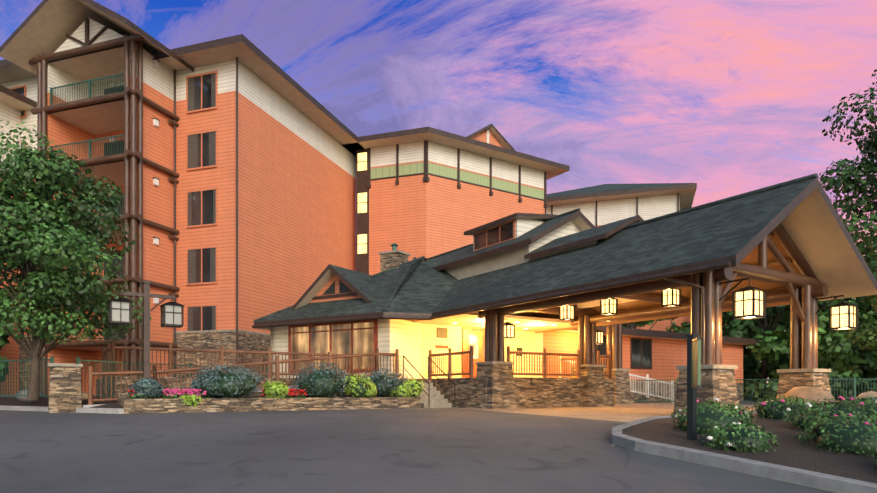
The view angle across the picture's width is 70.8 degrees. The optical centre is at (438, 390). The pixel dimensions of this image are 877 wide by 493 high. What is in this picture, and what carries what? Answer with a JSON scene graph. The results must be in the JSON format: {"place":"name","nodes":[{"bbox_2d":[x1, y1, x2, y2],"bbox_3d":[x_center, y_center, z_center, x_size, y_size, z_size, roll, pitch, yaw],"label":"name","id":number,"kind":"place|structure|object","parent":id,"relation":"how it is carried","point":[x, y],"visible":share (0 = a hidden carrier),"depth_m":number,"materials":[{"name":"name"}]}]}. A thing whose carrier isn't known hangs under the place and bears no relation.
{"place":"outdoors","nodes":[
{"label":"outdoors","id":0,"kind":"place"},
{"bbox_2d":[0,392,856,492],"bbox_3d":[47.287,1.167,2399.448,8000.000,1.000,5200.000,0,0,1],"label":"ground","id":1,"kind":"structure","parent":0,"point":[432,450],"depth_m":8.65,"materials":[{"name":"grey asphalt"}]},
{"bbox_2d":[0,356,267,413],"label":"fence","id":2,"kind":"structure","parent":1,"relation":"on","point":[66,394],"depth_m":18.74,"materials":[{"name":"wood"}]},
{"bbox_2d":[0,305,13,381],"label":"trees","id":3,"kind":"object","parent":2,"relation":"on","point":[3,339],"visible":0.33,"depth_m":30.65,"materials":[{"name":"green plant"}]},
{"bbox_2d":[0,120,151,399],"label":"tree","id":4,"kind":"object","parent":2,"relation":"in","point":[39,246],"visible":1,"depth_m":18.08,"materials":[{"name":"green plant"}]},
{"bbox_2d":[107,280,183,379],"bbox_3d":[-8.823,-1.483,18.631,2.094,3.620,0.654,0,0,-34],"label":"lamp post","id":5,"kind":"object","parent":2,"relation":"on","point":[119,311],"visible":0.96,"depth_m":18.57,"materials":[{"name":"black metal"}]},
{"bbox_2d":[0,0,364,394],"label":"building","id":6,"kind":"structure","parent":1,"relation":"on","point":[227,165],"depth_m":32.62,"materials":[{"name":"orange brick"}]},
{"bbox_2d":[117,392,420,413],"bbox_3d":[-5.260,0.507,20.994,9.950,0.920,1.600,0,0,-34],"label":"stone planter","id":7,"kind":"object","parent":1,"relation":"on","point":[256,401],"visible":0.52,"depth_m":19.87,"materials":[{"name":"beige stone"}]},
{"bbox_2d":[128,361,425,407],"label":"planter shrubs","id":8,"kind":"object","parent":7,"relation":"on","point":[315,383],"visible":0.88,"depth_m":20.59,"materials":[{"name":"green plant"}]},
{"bbox_2d":[82,355,671,408],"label":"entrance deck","id":9,"kind":"structure","parent":1,"relation":"on","point":[437,392],"depth_m":23.75,"materials":[{"name":"stone"}]},
{"bbox_2d":[88,341,673,404],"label":"log railings","id":10,"kind":"object","parent":9,"relation":"on","point":[109,353],"visible":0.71,"depth_m":23.20,"materials":[{"name":"brown wood"}]},
{"bbox_2d":[252,243,757,400],"bbox_3d":[3.049,-2.983,37.967,30.636,8.100,22.700,0,0,-34],"label":"hotel lobby","id":11,"kind":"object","parent":1,"relation":"on","point":[392,304],"visible":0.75,"depth_m":26.97,"materials":[{"name":"yellow paint"}]},
{"bbox_2d":[456,403,757,445],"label":"paver plaza","id":12,"kind":"structure","parent":1,"relation":"on","point":[626,412],"depth_m":19.31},
{"bbox_2d":[604,323,631,403],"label":"canopy column","id":13,"kind":"structure","parent":12,"relation":"on","point":[622,389],"depth_m":29.43,"materials":[{"name":"wood"},{"name":"stone"}]},
{"bbox_2d":[428,173,876,414],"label":"porte cochere","id":14,"kind":"object","parent":1,"relation":"on","point":[748,255],"visible":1,"depth_m":18.20,"materials":[{"name":"black"}]},
{"bbox_2d":[604,255,876,398],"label":"trees","id":15,"kind":"object","parent":1,"relation":"on","point":[770,348],"visible":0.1,"depth_m":39.92,"materials":[{"name":"green plant"}]},
{"bbox_2d":[612,386,876,492],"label":"planting island","id":16,"kind":"structure","parent":1,"relation":"on","point":[813,437],"depth_m":8.61,"materials":[{"name":"plant"}]},
{"bbox_2d":[685,334,701,439],"bbox_3d":[3.746,0.052,9.075,0.182,1.790,0.711,0,0,19],"label":"sign post","id":17,"kind":"object","parent":16,"relation":"on","point":[693,362],"visible":0.96,"depth_m":9.27,"materials":[{"name":"black metal"}]},
{"bbox_2d":[631,368,876,401],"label":"fence","id":18,"kind":"object","parent":1,"relation":"on","point":[844,384],"visible":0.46,"depth_m":33.24,"materials":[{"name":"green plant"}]},
{"bbox_2d":[818,69,876,349],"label":"tree","id":19,"kind":"object","parent":1,"relation":"on","point":[858,184],"visible":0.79,"depth_m":22.68,"materials":[{"name":"green plant"}]},
{"bbox_2d":[0,0,876,381],"label":"sky","id":20,"kind":"structure","parent":0,"point":[729,98],"materials":[{"name":"purple"}]},
{"bbox_2d":[342,124,569,274],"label":"building","id":21,"kind":"structure","parent":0,"point":[427,192],"depth_m":43.56,"materials":[{"name":"orange brick"}]},
{"bbox_2d":[547,183,744,355],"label":"hotel wing","id":22,"kind":"structure","parent":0,"point":[600,205],"depth_m":54.92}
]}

